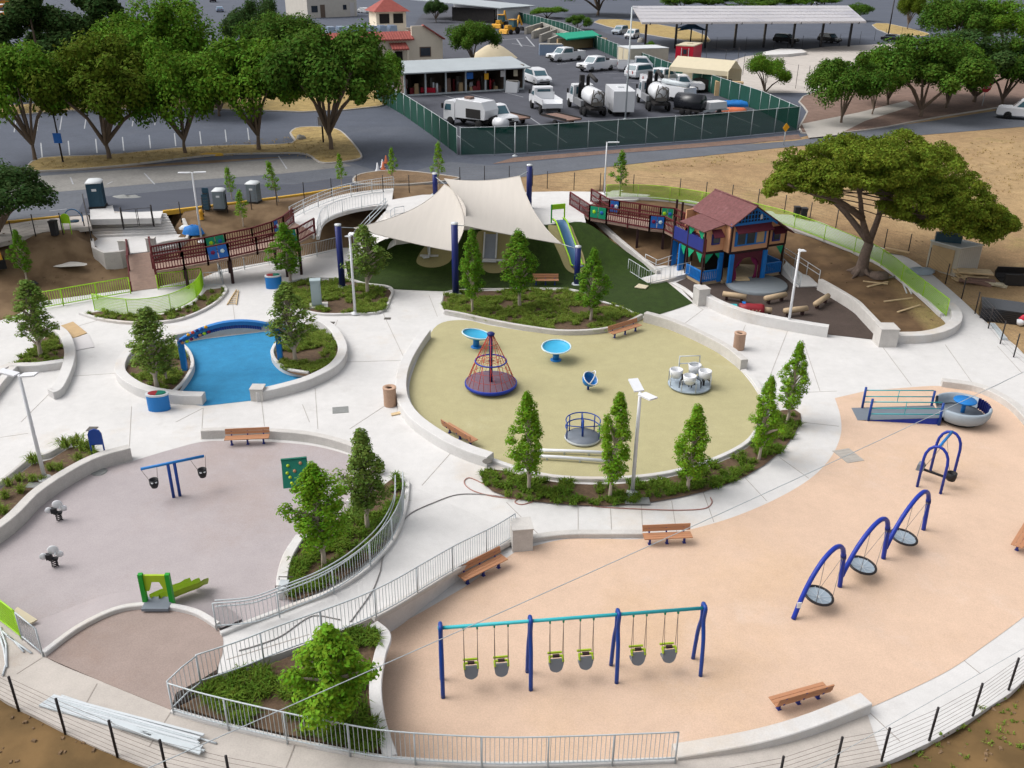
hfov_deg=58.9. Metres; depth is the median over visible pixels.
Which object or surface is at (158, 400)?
blue bin
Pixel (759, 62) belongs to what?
broadleaf tree
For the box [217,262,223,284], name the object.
metal railing
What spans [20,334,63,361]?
bed soil
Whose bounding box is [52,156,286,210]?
street lines
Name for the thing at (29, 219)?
kerb
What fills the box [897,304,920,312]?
timber
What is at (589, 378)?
spinner cup
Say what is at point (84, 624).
concrete kerb
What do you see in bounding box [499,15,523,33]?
backhoe loader
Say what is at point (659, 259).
metal railing
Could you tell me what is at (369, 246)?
young tree
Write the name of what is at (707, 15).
solar carport
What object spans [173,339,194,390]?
concrete kerb
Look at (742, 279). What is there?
doormat board
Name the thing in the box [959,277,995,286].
lumber pile
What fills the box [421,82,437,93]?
gas cart
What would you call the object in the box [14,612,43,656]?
metal railing
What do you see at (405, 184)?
kerb
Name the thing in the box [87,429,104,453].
information panel
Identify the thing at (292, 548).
seat wall
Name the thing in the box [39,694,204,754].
railing panel stack
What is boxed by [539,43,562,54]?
debris bin
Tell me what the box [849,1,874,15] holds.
broadleaf tree
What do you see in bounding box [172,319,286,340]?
seat wall
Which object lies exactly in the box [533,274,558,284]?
park bench
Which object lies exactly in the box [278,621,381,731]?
young tree
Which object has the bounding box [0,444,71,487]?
seat wall
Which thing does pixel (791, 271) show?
metal railing
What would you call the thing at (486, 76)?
shed sign
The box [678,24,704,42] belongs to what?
shade umbrella
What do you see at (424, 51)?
window
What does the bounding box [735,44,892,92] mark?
skate court
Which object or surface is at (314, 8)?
window
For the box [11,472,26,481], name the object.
ornamental grass
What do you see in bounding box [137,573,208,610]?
embankment slide
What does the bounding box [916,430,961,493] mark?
double arch frame
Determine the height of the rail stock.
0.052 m
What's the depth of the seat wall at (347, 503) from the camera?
35.75 m
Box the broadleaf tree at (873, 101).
[866,49,904,113]
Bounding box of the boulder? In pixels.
[637,37,643,42]
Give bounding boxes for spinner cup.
[582,370,597,389]
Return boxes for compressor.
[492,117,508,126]
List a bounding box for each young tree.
[2,279,59,356]
[5,229,32,279]
[123,305,179,387]
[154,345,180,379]
[224,166,236,198]
[234,189,248,226]
[262,160,280,201]
[263,222,303,280]
[263,281,319,360]
[276,461,349,567]
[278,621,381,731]
[330,427,391,528]
[334,153,347,189]
[340,224,391,293]
[387,148,398,180]
[430,141,445,186]
[458,227,485,311]
[498,228,538,305]
[503,390,544,489]
[574,247,613,320]
[597,391,632,495]
[608,149,628,196]
[672,403,713,489]
[748,374,786,459]
[776,340,811,422]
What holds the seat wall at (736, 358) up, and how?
on the plaza pavement at (106, 404)
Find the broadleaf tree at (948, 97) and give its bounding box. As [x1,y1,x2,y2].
[935,41,998,107]
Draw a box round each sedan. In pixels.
[216,6,223,11]
[357,7,368,12]
[880,34,898,40]
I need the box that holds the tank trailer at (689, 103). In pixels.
[673,92,706,114]
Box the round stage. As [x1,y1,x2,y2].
[725,275,787,295]
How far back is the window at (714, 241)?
58.72 m
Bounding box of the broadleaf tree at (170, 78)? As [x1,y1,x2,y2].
[120,33,231,152]
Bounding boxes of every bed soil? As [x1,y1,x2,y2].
[0,447,97,518]
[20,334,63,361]
[91,288,221,320]
[126,349,190,390]
[180,640,381,753]
[276,328,337,375]
[286,479,401,599]
[293,280,390,312]
[443,290,630,329]
[482,409,800,505]
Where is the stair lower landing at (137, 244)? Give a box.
[94,234,183,258]
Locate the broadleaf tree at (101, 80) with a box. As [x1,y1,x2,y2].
[19,28,178,158]
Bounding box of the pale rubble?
[53,262,86,266]
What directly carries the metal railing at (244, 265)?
on the plaza pavement at (106, 404)
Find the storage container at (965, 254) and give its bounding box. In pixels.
[926,239,982,276]
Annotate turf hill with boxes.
[345,222,691,315]
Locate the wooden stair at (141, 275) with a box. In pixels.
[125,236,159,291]
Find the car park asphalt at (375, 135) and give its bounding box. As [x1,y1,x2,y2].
[0,0,1023,183]
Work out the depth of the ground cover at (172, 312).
54.00 m
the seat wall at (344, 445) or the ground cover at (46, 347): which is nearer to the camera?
the seat wall at (344, 445)
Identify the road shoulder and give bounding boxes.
[494,134,801,163]
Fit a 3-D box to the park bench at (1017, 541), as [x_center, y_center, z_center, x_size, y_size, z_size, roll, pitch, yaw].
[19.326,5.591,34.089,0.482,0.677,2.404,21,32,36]
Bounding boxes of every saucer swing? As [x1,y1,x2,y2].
[805,558,842,606]
[850,531,886,574]
[890,503,927,545]
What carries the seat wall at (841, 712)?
on the plaza pavement at (106, 404)
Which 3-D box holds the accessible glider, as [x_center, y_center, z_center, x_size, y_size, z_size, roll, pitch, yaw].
[19.407,1.068,42.896,6.062,1.207,2.552,3,26,5]
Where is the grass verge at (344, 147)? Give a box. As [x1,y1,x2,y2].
[29,127,360,169]
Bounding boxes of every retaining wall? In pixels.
[90,238,128,268]
[157,218,190,248]
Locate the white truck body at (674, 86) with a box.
[662,78,695,98]
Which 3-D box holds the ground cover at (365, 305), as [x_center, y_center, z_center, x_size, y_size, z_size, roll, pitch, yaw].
[-11.223,-5.676,57.168,7.694,0.295,6.651,1,26,0]
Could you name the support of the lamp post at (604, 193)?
on the terrace pavement at (542, 202)
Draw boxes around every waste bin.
[47,219,58,235]
[793,206,801,216]
[800,207,808,217]
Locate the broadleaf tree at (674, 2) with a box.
[659,0,708,5]
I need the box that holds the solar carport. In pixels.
[633,6,865,47]
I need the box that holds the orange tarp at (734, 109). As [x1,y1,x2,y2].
[722,107,746,111]
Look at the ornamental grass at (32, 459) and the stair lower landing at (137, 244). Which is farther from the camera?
the stair lower landing at (137, 244)
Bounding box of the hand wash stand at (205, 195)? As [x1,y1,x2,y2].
[201,188,210,209]
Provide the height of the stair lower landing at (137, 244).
1.200 m
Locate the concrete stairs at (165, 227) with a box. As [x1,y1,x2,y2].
[89,211,176,237]
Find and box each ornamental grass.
[0,477,14,486]
[0,487,10,499]
[0,502,10,514]
[10,482,29,493]
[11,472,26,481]
[20,451,45,463]
[24,472,38,481]
[36,474,47,480]
[44,460,56,471]
[46,435,71,449]
[52,459,67,471]
[65,432,87,447]
[67,450,86,461]
[72,437,88,451]
[81,443,98,449]
[84,446,99,454]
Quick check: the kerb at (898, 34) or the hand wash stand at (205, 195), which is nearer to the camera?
the hand wash stand at (205, 195)
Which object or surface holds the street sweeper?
on the yard asphalt at (562, 75)
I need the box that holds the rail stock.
[0,626,31,675]
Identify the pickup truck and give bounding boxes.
[492,102,518,126]
[546,46,585,61]
[576,55,617,71]
[617,56,652,69]
[639,67,677,81]
[653,74,705,92]
[995,98,1023,118]
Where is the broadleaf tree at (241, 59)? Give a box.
[180,35,309,149]
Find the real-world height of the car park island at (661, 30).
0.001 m
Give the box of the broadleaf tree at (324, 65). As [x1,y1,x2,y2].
[257,18,403,149]
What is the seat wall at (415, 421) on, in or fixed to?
on the plaza pavement at (106, 404)
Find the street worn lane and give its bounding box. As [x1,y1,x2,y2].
[10,159,349,193]
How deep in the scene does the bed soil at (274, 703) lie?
25.08 m
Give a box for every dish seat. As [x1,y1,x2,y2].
[462,328,487,348]
[541,339,571,361]
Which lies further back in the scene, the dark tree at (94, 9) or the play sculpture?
the dark tree at (94, 9)
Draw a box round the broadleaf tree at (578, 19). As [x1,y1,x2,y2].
[564,14,593,28]
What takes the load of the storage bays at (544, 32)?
on the yard asphalt at (562, 75)
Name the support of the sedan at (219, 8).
on the car park asphalt at (375, 135)
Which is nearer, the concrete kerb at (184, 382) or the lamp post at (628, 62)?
the concrete kerb at (184, 382)
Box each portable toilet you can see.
[84,178,107,208]
[211,187,226,209]
[245,180,262,203]
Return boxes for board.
[61,322,86,337]
[634,284,647,288]
[735,277,749,280]
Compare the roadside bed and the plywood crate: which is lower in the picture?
the roadside bed
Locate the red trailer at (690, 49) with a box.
[675,42,702,58]
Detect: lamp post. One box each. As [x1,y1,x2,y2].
[0,368,50,481]
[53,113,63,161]
[178,171,205,242]
[320,101,323,141]
[345,232,357,314]
[512,122,517,156]
[602,142,618,194]
[624,7,637,118]
[626,378,657,496]
[788,249,805,319]
[888,0,894,33]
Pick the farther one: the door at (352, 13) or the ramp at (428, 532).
the door at (352, 13)
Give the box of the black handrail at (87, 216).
[82,194,91,240]
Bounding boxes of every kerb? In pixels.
[5,215,60,223]
[8,103,384,115]
[27,126,362,171]
[41,602,220,656]
[78,284,227,324]
[163,185,351,214]
[170,708,673,767]
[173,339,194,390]
[219,481,409,635]
[270,343,309,376]
[282,277,393,315]
[352,170,460,185]
[440,288,631,313]
[444,309,642,334]
[492,426,756,481]
[533,530,642,542]
[594,19,710,42]
[601,196,942,316]
[671,282,692,298]
[741,369,765,402]
[798,93,1013,133]
[872,23,929,36]
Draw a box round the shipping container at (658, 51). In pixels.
[617,45,668,59]
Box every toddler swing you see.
[140,469,158,488]
[191,457,206,477]
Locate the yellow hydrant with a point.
(201, 213)
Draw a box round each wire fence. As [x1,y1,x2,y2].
[0,212,86,244]
[0,655,1023,767]
[167,166,600,221]
[603,173,1023,360]
[706,45,809,89]
[716,28,902,49]
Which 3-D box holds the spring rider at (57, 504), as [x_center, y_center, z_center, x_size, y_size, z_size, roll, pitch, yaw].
[-17.388,4.833,34.620,0.790,0.908,0.400,-7,27,-15]
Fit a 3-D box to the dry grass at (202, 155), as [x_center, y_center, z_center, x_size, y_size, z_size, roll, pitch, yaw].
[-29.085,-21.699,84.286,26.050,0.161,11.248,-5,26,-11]
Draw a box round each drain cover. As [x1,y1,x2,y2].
[25,482,41,487]
[86,426,97,430]
[91,468,106,475]
[332,406,348,413]
[482,459,491,463]
[625,497,649,503]
[833,448,863,462]
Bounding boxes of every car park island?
[596,19,709,41]
[873,23,927,35]
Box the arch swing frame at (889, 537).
[791,489,930,619]
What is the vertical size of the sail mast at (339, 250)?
4.391 m
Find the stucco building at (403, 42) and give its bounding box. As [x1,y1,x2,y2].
[322,0,444,60]
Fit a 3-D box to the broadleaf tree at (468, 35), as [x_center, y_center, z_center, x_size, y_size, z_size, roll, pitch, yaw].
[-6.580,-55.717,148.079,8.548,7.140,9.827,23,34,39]
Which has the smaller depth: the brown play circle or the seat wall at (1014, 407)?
the brown play circle
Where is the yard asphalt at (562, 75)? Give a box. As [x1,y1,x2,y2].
[406,0,799,154]
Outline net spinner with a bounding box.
[465,331,516,395]
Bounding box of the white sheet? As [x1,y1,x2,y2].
[73,334,93,350]
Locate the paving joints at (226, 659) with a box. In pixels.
[17,634,309,767]
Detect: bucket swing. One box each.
[463,630,478,679]
[493,628,509,676]
[547,623,563,672]
[577,620,593,669]
[629,616,646,665]
[659,617,677,662]
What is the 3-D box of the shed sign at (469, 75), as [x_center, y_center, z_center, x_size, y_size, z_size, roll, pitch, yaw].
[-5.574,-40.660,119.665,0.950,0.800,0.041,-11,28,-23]
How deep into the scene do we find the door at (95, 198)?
65.81 m
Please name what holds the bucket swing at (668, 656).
hanging from the swing set at (617, 614)
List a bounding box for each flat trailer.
[509,111,530,122]
[541,112,581,123]
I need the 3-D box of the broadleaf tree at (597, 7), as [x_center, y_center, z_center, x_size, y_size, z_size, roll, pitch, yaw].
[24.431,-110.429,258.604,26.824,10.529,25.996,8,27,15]
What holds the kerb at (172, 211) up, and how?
on the terrain at (48, 251)
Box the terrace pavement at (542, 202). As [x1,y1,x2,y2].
[385,191,648,244]
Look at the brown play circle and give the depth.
26.95 m
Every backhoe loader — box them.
[492,10,507,28]
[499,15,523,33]
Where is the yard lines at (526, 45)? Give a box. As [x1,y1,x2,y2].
[439,37,711,137]
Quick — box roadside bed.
[354,170,457,183]
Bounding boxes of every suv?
[524,67,551,84]
[611,25,627,34]
[624,29,639,38]
[624,63,653,78]
[773,33,798,43]
[817,33,841,42]
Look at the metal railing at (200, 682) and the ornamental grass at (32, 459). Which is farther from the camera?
the ornamental grass at (32, 459)
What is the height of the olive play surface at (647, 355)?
0.001 m
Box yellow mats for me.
[202,152,223,155]
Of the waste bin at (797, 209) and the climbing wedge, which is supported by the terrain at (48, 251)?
the waste bin at (797, 209)
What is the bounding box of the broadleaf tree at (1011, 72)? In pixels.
[984,37,1023,104]
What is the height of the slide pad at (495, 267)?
2.404 m
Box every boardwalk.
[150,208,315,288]
[569,188,706,268]
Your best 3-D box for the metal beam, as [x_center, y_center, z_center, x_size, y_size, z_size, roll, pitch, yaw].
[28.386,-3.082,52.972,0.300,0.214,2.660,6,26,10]
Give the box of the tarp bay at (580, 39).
[556,30,606,48]
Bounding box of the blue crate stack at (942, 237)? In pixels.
[935,231,962,243]
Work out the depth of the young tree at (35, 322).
47.10 m
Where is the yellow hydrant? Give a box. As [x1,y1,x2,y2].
[199,209,203,219]
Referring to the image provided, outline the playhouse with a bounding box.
[669,188,794,284]
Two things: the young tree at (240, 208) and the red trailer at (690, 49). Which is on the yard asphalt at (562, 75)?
the red trailer at (690, 49)
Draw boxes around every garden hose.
[239,615,340,650]
[350,570,380,621]
[380,493,510,569]
[464,477,533,504]
[588,497,712,510]
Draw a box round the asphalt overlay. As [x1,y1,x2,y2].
[77,176,355,213]
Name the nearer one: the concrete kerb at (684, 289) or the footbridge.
the concrete kerb at (684, 289)
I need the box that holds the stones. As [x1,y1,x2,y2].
[0,155,1023,763]
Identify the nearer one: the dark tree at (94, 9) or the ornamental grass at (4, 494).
the ornamental grass at (4, 494)
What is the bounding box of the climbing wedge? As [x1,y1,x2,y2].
[281,456,307,488]
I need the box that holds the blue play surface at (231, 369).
[183,328,300,405]
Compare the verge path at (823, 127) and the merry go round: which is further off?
the verge path at (823, 127)
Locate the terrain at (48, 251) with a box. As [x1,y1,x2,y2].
[0,109,1023,767]
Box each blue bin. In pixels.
[145,390,170,411]
[264,273,281,288]
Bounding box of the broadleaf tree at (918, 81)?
[853,47,927,104]
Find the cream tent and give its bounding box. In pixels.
[668,56,741,91]
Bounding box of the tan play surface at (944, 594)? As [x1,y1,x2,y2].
[382,386,1023,761]
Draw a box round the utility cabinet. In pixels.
[309,278,327,308]
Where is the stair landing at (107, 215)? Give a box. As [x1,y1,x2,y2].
[90,205,162,224]
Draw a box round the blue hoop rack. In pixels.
[65,209,82,222]
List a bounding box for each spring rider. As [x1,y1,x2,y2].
[39,545,62,566]
[45,500,66,520]
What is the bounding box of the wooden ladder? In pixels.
[227,289,238,304]
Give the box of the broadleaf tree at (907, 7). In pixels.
[896,0,926,28]
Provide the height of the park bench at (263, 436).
0.677 m
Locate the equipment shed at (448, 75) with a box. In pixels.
[395,56,530,95]
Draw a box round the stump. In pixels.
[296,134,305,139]
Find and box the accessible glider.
[852,387,992,427]
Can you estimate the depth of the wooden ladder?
56.75 m
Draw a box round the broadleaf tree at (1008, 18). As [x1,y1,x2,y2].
[959,0,1023,45]
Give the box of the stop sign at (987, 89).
[982,84,991,105]
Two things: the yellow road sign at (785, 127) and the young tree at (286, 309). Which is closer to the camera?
the young tree at (286, 309)
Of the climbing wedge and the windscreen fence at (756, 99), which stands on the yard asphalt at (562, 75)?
the windscreen fence at (756, 99)
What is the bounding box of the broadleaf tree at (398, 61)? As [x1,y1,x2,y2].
[380,49,404,104]
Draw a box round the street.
[3,111,1023,220]
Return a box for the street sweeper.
[441,96,497,126]
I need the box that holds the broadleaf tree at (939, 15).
[915,0,999,35]
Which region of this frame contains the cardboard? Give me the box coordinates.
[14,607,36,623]
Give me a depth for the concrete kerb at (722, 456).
38.06 m
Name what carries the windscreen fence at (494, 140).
on the car park asphalt at (375, 135)
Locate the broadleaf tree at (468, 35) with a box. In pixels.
[445,19,503,57]
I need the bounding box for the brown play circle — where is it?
[44,609,222,709]
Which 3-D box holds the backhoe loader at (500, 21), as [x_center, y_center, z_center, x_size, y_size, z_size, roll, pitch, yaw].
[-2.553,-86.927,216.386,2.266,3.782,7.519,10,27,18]
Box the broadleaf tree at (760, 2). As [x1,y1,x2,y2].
[703,0,784,5]
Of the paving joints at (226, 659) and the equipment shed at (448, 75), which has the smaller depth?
the paving joints at (226, 659)
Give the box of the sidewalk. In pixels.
[0,215,91,246]
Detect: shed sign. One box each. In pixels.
[466,72,472,78]
[484,73,488,79]
[500,70,504,76]
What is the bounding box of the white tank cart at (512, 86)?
[505,80,519,92]
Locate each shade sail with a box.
[341,177,465,250]
[444,171,573,247]
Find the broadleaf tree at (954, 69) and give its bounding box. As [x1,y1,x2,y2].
[870,33,1001,116]
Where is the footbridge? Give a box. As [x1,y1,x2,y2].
[287,188,393,238]
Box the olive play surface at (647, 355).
[409,318,759,475]
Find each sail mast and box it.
[334,223,345,287]
[431,172,437,194]
[451,222,460,294]
[526,164,533,207]
[572,245,580,285]
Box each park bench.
[224,427,269,445]
[441,419,477,444]
[458,546,507,584]
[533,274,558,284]
[608,318,641,337]
[642,523,692,544]
[768,682,834,710]
[1011,523,1023,550]
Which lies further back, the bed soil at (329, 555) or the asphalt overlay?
the asphalt overlay
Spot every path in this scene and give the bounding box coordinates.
[0,621,882,767]
[344,212,394,260]
[802,101,913,137]
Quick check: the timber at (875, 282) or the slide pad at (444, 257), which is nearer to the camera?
the timber at (875, 282)
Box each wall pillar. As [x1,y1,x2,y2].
[117,239,129,252]
[145,236,157,251]
[249,384,265,401]
[510,516,533,552]
[692,285,710,305]
[872,322,900,347]
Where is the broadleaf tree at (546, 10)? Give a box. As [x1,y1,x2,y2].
[530,6,567,17]
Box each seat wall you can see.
[0,359,62,375]
[0,366,18,394]
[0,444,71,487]
[0,444,132,542]
[44,321,76,399]
[115,335,205,404]
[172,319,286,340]
[201,427,383,474]
[256,315,347,401]
[276,534,303,599]
[316,204,388,239]
[346,498,353,506]
[369,621,397,755]
[371,539,510,621]
[395,329,493,467]
[586,210,659,273]
[643,311,747,369]
[671,693,871,759]
[693,284,828,337]
[817,279,879,332]
[897,303,962,343]
[941,378,1023,424]
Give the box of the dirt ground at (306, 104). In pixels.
[2,86,381,113]
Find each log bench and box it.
[722,291,746,302]
[763,292,787,303]
[764,307,771,314]
[783,305,808,316]
[813,293,830,308]
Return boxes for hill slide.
[420,247,437,257]
[482,232,504,261]
[550,203,583,266]
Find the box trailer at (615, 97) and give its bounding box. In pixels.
[605,84,634,113]
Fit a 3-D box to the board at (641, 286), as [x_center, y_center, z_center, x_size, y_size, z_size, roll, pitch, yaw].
[8.487,-6.366,59.281,0.738,0.050,0.778,13,28,25]
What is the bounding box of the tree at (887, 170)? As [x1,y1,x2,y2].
[760,128,1022,279]
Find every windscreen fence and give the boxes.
[376,83,457,154]
[460,106,800,155]
[519,12,797,109]
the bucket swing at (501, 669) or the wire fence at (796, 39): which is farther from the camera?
the wire fence at (796, 39)
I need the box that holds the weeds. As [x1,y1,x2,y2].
[887,688,1023,767]
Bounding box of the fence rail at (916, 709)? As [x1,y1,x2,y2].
[813,648,1023,767]
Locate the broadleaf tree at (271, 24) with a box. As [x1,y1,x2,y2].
[230,9,321,48]
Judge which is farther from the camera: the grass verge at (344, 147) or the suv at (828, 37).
the suv at (828, 37)
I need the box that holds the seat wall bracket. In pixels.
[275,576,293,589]
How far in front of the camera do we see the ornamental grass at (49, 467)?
37.51 m
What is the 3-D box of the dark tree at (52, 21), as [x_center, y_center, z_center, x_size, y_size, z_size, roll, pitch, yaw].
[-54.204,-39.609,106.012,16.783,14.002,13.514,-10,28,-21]
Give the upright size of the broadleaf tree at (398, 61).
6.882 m
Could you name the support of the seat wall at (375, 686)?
on the path at (46, 676)
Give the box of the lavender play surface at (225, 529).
[0,441,379,653]
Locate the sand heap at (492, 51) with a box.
[470,44,516,57]
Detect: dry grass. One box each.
[41,137,336,168]
[656,136,1023,193]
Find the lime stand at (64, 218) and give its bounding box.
[60,213,71,233]
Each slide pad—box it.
[416,246,451,267]
[476,230,513,272]
[548,225,584,272]
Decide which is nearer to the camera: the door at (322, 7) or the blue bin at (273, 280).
the blue bin at (273, 280)
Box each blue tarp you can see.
[182,224,204,235]
[725,100,747,106]
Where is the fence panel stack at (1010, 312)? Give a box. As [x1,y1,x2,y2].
[979,297,1023,325]
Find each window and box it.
[311,6,317,11]
[419,47,430,56]
[445,104,450,109]
[711,234,719,244]
[734,231,766,246]
[772,231,780,241]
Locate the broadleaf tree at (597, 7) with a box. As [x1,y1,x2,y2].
[564,0,616,15]
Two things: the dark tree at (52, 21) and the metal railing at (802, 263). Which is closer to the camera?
the metal railing at (802, 263)
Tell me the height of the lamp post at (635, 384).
4.802 m
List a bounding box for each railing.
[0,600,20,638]
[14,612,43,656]
[27,277,130,311]
[91,269,203,314]
[155,268,200,288]
[166,656,201,707]
[167,683,679,767]
[195,513,515,681]
[202,271,223,287]
[212,472,403,630]
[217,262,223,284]
[218,237,335,272]
[289,176,393,221]
[316,192,383,235]
[353,198,387,242]
[390,206,403,217]
[606,184,949,314]
[628,259,690,284]
[645,253,677,265]
[782,259,801,287]
[783,248,820,278]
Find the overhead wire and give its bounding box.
[148,372,1022,767]
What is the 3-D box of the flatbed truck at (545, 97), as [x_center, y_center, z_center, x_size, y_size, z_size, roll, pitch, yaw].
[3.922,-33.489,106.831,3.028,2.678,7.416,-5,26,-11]
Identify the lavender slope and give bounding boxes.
[20,588,241,652]
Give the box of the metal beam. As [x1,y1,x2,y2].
[990,323,1007,339]
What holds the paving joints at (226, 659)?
on the path at (46, 676)
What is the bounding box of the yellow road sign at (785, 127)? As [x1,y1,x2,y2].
[783,123,788,145]
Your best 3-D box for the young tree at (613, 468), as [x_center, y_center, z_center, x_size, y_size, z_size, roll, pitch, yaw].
[4.069,2.491,35.482,1.526,4.913,1.697,-2,25,-9]
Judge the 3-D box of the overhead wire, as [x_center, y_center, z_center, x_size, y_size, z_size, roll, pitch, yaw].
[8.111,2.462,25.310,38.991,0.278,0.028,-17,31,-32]
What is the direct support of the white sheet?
on the plaza pavement at (106, 404)
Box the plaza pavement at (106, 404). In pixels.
[0,248,1023,767]
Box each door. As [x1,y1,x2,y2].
[88,185,101,206]
[213,193,222,208]
[247,186,255,201]
[320,5,325,17]
[350,2,354,15]
[395,51,402,60]
[618,48,628,59]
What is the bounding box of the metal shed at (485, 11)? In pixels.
[414,0,535,22]
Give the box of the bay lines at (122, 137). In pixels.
[14,114,248,156]
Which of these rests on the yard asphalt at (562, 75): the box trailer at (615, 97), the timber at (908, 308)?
the box trailer at (615, 97)
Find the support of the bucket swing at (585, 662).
hanging from the swing set at (617, 614)
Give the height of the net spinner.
3.017 m
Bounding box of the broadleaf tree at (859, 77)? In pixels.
[804,50,890,122]
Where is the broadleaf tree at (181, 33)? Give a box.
[90,0,225,64]
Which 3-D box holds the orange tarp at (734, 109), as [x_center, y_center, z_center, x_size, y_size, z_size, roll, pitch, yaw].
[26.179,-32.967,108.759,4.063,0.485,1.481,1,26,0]
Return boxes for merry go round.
[564,412,600,446]
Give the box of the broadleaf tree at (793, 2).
[778,0,842,5]
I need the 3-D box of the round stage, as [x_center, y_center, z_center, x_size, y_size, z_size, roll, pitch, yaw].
[16.127,-6.596,59.905,4.000,0.200,4.000,1,26,0]
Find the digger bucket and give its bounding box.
[995,266,1023,285]
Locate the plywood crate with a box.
[714,80,743,95]
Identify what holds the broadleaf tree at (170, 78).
on the grass verge at (344, 147)
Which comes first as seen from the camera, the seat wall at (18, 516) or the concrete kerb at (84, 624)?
the concrete kerb at (84, 624)
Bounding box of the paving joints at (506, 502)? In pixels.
[0,296,1021,740]
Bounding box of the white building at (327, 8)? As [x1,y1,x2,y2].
[285,0,356,17]
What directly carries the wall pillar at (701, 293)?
on the plaza pavement at (106, 404)
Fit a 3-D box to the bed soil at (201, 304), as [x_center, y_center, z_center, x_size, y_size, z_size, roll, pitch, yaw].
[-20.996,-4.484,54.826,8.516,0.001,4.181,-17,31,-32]
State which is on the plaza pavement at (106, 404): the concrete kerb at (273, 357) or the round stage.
the concrete kerb at (273, 357)
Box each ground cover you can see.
[8,331,63,362]
[85,287,224,320]
[129,342,189,388]
[192,622,390,756]
[272,277,391,313]
[276,323,336,372]
[283,470,406,597]
[441,287,642,331]
[477,410,806,506]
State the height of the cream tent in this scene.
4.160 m
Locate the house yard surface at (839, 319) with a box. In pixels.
[676,270,872,338]
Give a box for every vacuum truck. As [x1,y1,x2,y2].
[567,73,606,115]
[636,69,670,110]
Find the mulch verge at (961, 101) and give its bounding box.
[800,74,1023,131]
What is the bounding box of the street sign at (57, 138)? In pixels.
[52,133,61,142]
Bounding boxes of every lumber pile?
[884,247,909,255]
[951,268,993,281]
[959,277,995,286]
[988,282,1007,287]
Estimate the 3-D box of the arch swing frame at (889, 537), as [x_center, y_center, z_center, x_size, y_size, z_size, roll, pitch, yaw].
[12.577,5.756,31.989,8.456,2.139,0.247,-19,32,-35]
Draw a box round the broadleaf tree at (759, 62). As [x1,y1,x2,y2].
[744,51,792,91]
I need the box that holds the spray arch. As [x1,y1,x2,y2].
[177,319,282,370]
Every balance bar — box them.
[513,455,604,462]
[540,449,603,455]
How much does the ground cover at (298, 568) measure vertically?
0.340 m
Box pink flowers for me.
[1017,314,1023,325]
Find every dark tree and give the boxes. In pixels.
[0,0,77,58]
[0,158,58,231]
[67,0,147,65]
[218,0,284,39]
[423,0,448,19]
[924,28,1023,101]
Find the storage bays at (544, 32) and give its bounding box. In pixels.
[524,22,567,42]
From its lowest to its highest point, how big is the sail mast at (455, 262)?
4.862 m
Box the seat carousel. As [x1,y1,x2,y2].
[668,355,711,393]
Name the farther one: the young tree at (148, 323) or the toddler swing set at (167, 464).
the young tree at (148, 323)
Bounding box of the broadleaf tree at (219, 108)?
[179,50,257,115]
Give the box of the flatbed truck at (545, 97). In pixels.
[528,85,562,114]
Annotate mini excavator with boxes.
[0,253,6,269]
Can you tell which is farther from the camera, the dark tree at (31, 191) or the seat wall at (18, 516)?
the dark tree at (31, 191)
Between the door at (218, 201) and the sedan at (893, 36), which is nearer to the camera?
the door at (218, 201)
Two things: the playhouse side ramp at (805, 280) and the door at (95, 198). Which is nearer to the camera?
the playhouse side ramp at (805, 280)
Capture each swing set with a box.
[141,455,203,497]
[438,601,707,698]
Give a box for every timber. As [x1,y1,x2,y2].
[863,280,887,284]
[867,281,887,286]
[884,297,912,301]
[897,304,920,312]
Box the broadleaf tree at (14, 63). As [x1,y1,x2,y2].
[0,38,79,159]
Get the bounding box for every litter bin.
[382,384,396,407]
[733,330,746,350]
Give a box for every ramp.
[218,485,508,680]
[611,190,1011,345]
[642,265,685,283]
[781,262,816,286]
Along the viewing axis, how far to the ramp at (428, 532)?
30.61 m
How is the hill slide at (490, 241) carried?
on the slide pad at (495, 267)
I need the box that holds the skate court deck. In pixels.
[763,49,806,57]
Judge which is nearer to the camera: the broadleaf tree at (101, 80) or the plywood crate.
the broadleaf tree at (101, 80)
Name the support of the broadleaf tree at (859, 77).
on the mulch verge at (961, 101)
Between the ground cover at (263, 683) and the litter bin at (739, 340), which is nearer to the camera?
the ground cover at (263, 683)
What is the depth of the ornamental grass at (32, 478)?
36.72 m
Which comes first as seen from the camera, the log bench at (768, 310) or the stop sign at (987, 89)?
the log bench at (768, 310)
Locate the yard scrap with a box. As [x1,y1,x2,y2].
[112,194,139,197]
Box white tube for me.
[61,695,216,743]
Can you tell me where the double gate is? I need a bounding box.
[119,205,154,229]
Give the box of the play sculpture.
[732,301,764,312]
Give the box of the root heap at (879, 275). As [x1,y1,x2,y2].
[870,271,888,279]
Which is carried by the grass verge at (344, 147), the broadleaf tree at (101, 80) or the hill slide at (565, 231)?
the broadleaf tree at (101, 80)
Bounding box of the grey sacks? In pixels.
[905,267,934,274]
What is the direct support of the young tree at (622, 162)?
on the hillside ramp at (974, 325)
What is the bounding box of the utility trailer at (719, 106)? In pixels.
[703,100,728,112]

